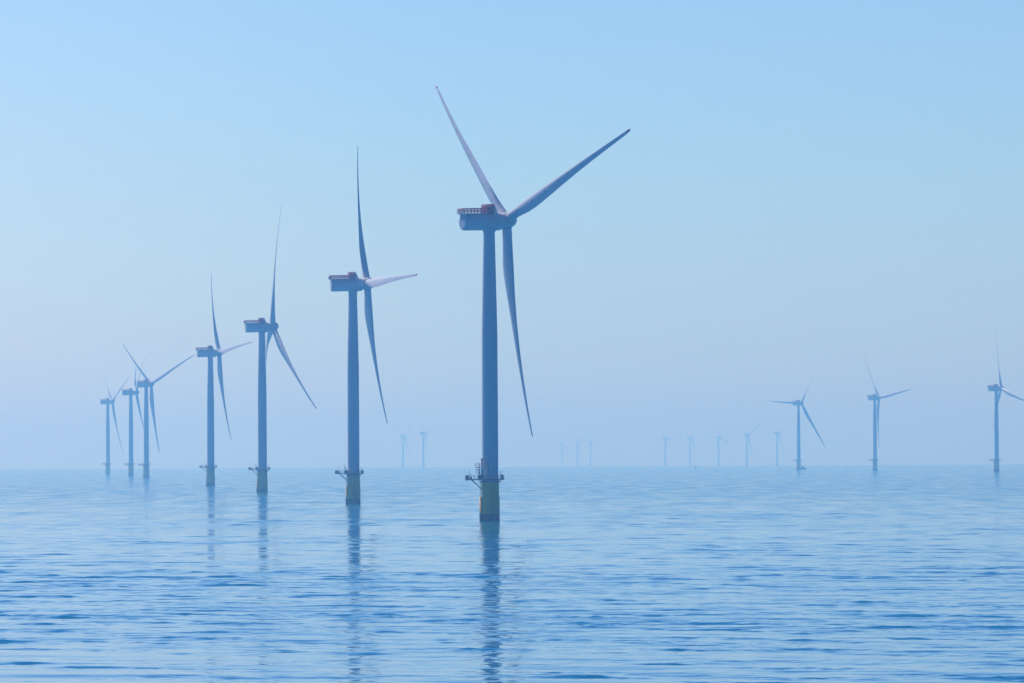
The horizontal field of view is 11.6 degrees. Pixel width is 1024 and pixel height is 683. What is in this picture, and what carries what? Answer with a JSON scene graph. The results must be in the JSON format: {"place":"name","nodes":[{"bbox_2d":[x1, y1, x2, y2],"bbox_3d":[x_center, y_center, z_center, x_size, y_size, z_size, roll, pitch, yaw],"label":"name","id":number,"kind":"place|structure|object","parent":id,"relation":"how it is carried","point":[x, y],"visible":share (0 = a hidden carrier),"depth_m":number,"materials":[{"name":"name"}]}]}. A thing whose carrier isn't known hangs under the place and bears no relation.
{"place":"outdoors","nodes":[
{"label":"outdoors","id":0,"kind":"place"},
{"bbox_2d":[0,464,1023,682],"bbox_3d":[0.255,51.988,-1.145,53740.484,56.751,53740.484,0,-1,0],"label":"sea","id":1,"kind":"structure","parent":0,"point":[764,574],"depth_m":987.15,"materials":[{"name":"blue liquid"}]},
{"bbox_2d":[100,375,129,473],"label":"wind turbine","id":2,"kind":"object","parent":1,"relation":"in","point":[107,401],"visible":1,"depth_m":7534.24,"materials":[{"name":"grey metal"}]},
{"bbox_2d":[122,358,150,475],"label":"wind turbine","id":3,"kind":"object","parent":1,"relation":"in","point":[130,392],"visible":0.88,"depth_m":6520.52,"materials":[{"name":"grey metal"}]},
{"bbox_2d":[122,343,193,477],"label":"wind turbine","id":4,"kind":"object","parent":1,"relation":"in","point":[146,383],"visible":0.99,"depth_m":5808.59,"materials":[{"name":"grey metal"}]},
{"bbox_2d":[196,277,250,485],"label":"wind turbine","id":5,"kind":"object","parent":1,"relation":"in","point":[210,352],"visible":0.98,"depth_m":4085.67,"materials":[{"name":"grey metal"}]},
{"bbox_2d":[244,205,316,492],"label":"wind turbine","id":6,"kind":"object","parent":1,"relation":"in","point":[262,327],"visible":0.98,"depth_m":3280.43,"materials":[{"name":"grey metal"}]},
{"bbox_2d":[329,150,417,503],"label":"wind turbine","id":7,"kind":"object","parent":1,"relation":"in","point":[353,284],"visible":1,"depth_m":2472.75,"materials":[{"name":"grey metal"}]},
{"bbox_2d":[399,421,413,466],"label":"wind turbine","id":8,"kind":"object","parent":1,"relation":"in","point":[402,437],"visible":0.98,"depth_m":17753.97,"materials":[{"name":"grey metal"}]},
{"bbox_2d":[420,417,434,466],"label":"wind turbine","id":9,"kind":"object","parent":1,"relation":"in","point":[423,434],"visible":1,"depth_m":16094.27,"materials":[{"name":"grey metal"}]},
{"bbox_2d":[436,86,629,520],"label":"wind turbine","id":10,"kind":"object","parent":1,"relation":"in","point":[489,220],"visible":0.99,"depth_m":1809.17,"materials":[{"name":"metal"}]},
{"bbox_2d":[559,430,571,466],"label":"wind turbine","id":11,"kind":"object","parent":1,"relation":"in","point":[561,443],"visible":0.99,"depth_m":23092.33,"materials":[{"name":"grey metal"}]},
{"bbox_2d":[574,431,587,465],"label":"wind turbine","id":12,"kind":"object","parent":1,"relation":"in","point":[577,441],"visible":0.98,"depth_m":22292.01,"materials":[{"name":"grey metal"}]},
{"bbox_2d":[588,425,600,465],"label":"wind turbine","id":13,"kind":"object","parent":1,"relation":"in","point":[590,442],"visible":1,"depth_m":21991.89,"materials":[{"name":"grey metal"}]},
{"bbox_2d":[662,423,673,465],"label":"wind turbine","id":14,"kind":"object","parent":1,"relation":"in","point":[665,438],"visible":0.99,"depth_m":19601.25,"materials":[{"name":"grey metal"}]},
{"bbox_2d":[684,427,698,465],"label":"wind turbine","id":15,"kind":"object","parent":1,"relation":"in","point":[689,439],"visible":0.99,"depth_m":19966.56,"materials":[{"name":"grey metal"}]},
{"bbox_2d":[715,416,731,465],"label":"wind turbine","id":16,"kind":"object","parent":1,"relation":"in","point":[718,437],"visible":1,"depth_m":19034.39,"materials":[{"name":"grey metal"}]},
{"bbox_2d":[740,424,759,465],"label":"wind turbine","id":17,"kind":"object","parent":1,"relation":"in","point":[746,435],"visible":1,"depth_m":17858.03,"materials":[{"name":"grey metal"}]},
{"bbox_2d":[774,417,786,464],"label":"wind turbine","id":18,"kind":"object","parent":1,"relation":"in","point":[777,433],"visible":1,"depth_m":16932.30,"materials":[{"name":"grey metal"}]},
{"bbox_2d":[771,362,824,469],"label":"wind turbine","id":19,"kind":"object","parent":1,"relation":"in","point":[797,403],"visible":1,"depth_m":8210.69,"materials":[{"name":"grey metal"}]},
{"bbox_2d":[865,357,910,469],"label":"wind turbine","id":20,"kind":"object","parent":1,"relation":"in","point":[875,397],"visible":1,"depth_m":7500.80,"materials":[{"name":"grey metal"}]},
{"bbox_2d":[987,327,1023,471],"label":"wind turbine","id":21,"kind":"object","parent":1,"relation":"in","point":[995,388],"visible":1,"depth_m":6522.85,"materials":[{"name":"grey metal"}]},
{"bbox_2d":[0,0,1023,468],"label":"sky","id":22,"kind":"structure","parent":0,"point":[792,187],"materials":[{"name":"blue"}]}
]}

